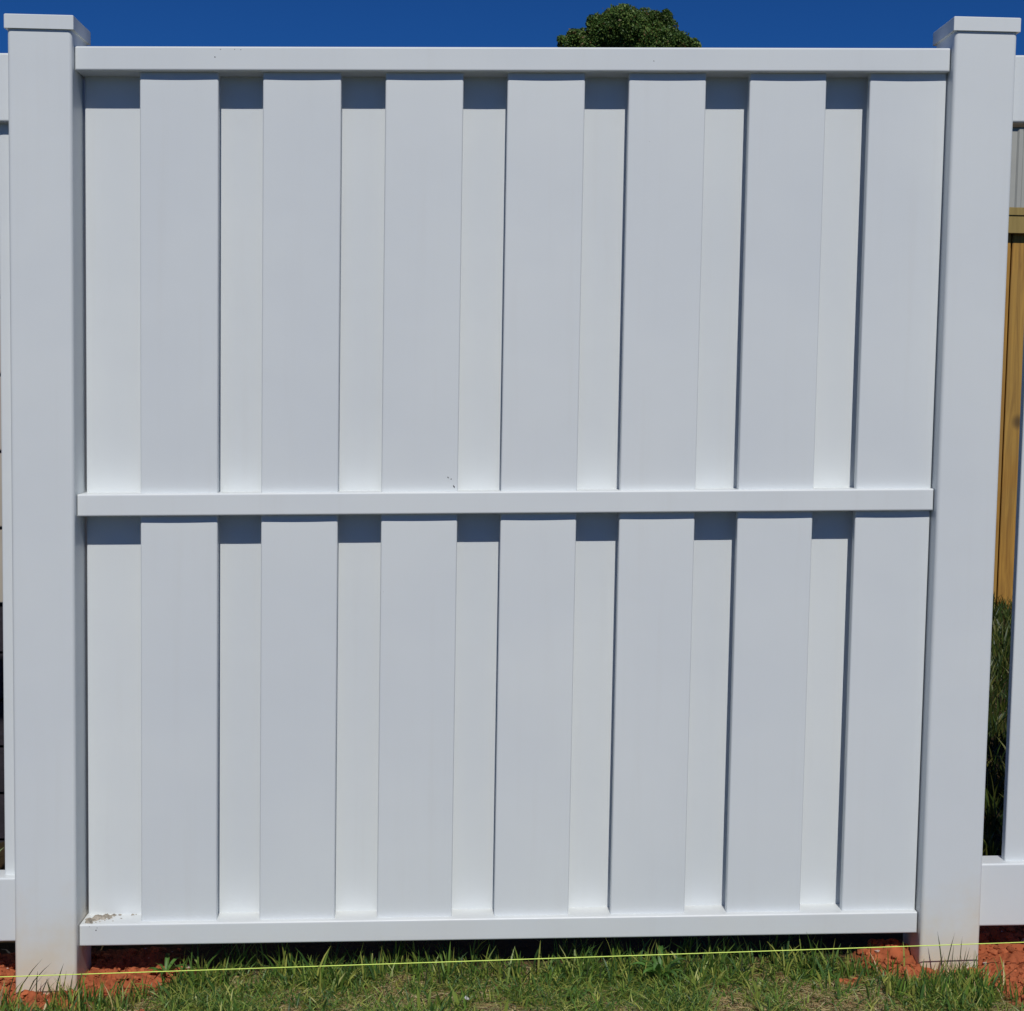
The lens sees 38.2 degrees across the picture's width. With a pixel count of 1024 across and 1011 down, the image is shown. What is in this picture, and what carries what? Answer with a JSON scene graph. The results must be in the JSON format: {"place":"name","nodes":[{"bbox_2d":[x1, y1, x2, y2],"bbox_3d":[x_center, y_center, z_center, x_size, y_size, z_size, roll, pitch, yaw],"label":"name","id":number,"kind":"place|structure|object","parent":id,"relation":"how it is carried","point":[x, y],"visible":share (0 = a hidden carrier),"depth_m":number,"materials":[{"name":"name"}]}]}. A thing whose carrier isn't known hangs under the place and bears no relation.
{"place":"outdoors","nodes":[
{"label":"outdoors","id":0,"kind":"place"},
{"bbox_2d":[0,592,1023,1010],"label":"grass","id":1,"kind":"structure","parent":0,"point":[962,988],"depth_m":2.86,"materials":[{"name":"green plant"}]},
{"bbox_2d":[0,610,1023,1010],"bbox_3d":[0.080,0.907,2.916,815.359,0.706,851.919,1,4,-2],"label":"ground","id":2,"kind":"structure","parent":0,"point":[506,948],"depth_m":3.04,"materials":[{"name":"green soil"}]},
{"bbox_2d":[0,344,4,842],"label":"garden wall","id":3,"kind":"structure","parent":2,"relation":"on","point":[2,820],"depth_m":4.15,"materials":[{"name":"beige"}]},
{"bbox_2d":[0,53,14,940],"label":"picket fence","id":4,"kind":"object","parent":2,"relation":"on","point":[7,903],"visible":0.51,"depth_m":2.86,"materials":[{"name":"white plastic"}]},
{"bbox_2d":[148,953,187,973],"bbox_3d":[-0.682,0.914,2.929,0.071,0.033,0.082,-2,5,-30],"label":"weed","id":5,"kind":"object","parent":2,"relation":"on","point":[167,956],"visible":0.86,"depth_m":2.94,"materials":[{"name":"green plant"}]},
{"bbox_2d":[0,942,1023,976],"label":"string line","id":6,"kind":"object","parent":2,"relation":"on","point":[509,959],"visible":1,"depth_m":2.87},
{"bbox_2d":[0,925,1023,1010],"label":"clay crumbs","id":7,"kind":"object","parent":2,"relation":"on","point":[120,976],"visible":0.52,"depth_m":2.95,"materials":[{"name":"orange soil"}]},
{"bbox_2d":[4,13,1020,994],"bbox_3d":[-0.009,0.140,2.916,1.908,2.176,0.128,1,4,-2],"label":"privacy fence","id":8,"kind":"object","parent":2,"relation":"on","point":[470,493],"visible":1,"depth_m":2.88,"materials":[{"name":"white plastic"}]},
{"bbox_2d":[85,913,136,923],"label":"dried mud","id":9,"kind":"structure","parent":8,"relation":"on","point":[98,917],"depth_m":2.93,"materials":[{"name":"beige soil"}]},
{"bbox_2d":[564,987,585,998],"bbox_3d":[0.117,0.933,2.826,0.046,0.014,0.052,1,4,-2],"label":"weed","id":10,"kind":"object","parent":2,"relation":"on","point":[574,991],"visible":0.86,"depth_m":2.83,"materials":[{"name":"green plant"}]},
{"bbox_2d":[556,2,701,47],"bbox_3d":[1.922,-4.367,24.551,5.049,7.816,5.272,1,4,-2],"label":"tree","id":11,"kind":"object","parent":2,"relation":"on","point":[623,25],"visible":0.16,"depth_m":24.09,"materials":[{"name":"green plant"}]},
{"bbox_2d":[631,945,687,978],"bbox_3d":[0.288,0.905,2.902,0.106,0.051,0.108,4,5,39],"label":"weed","id":12,"kind":"object","parent":2,"relation":"on","point":[655,965],"visible":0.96,"depth_m":2.91,"materials":[{"name":"green plant"}]},
{"bbox_2d":[816,965,837,978],"bbox_3d":[0.617,0.918,2.902,0.045,0.023,0.044,2,4,12],"label":"weed","id":13,"kind":"object","parent":2,"relation":"on","point":[830,969],"visible":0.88,"depth_m":2.91,"materials":[{"name":"green plant"}]},
{"bbox_2d":[979,55,1023,925],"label":"picket fence","id":14,"kind":"object","parent":2,"relation":"on","point":[1002,891],"visible":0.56,"depth_m":2.95,"materials":[{"name":"white plastic"}]},
{"bbox_2d":[993,207,1023,608],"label":"wooden fence","id":15,"kind":"object","parent":2,"relation":"on","point":[1009,441],"visible":0.04,"depth_m":6.90,"materials":[{"name":"brown wood"}]},
{"bbox_2d":[1009,127,1023,207],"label":"metal shed","id":16,"kind":"structure","parent":2,"relation":"on","point":[1017,180],"depth_m":10.78,"materials":[{"name":"white metal"}]},
{"bbox_2d":[0,0,1023,54],"label":"sky","id":17,"kind":"structure","parent":0,"point":[181,23],"materials":[{"name":"blue"}]}
]}

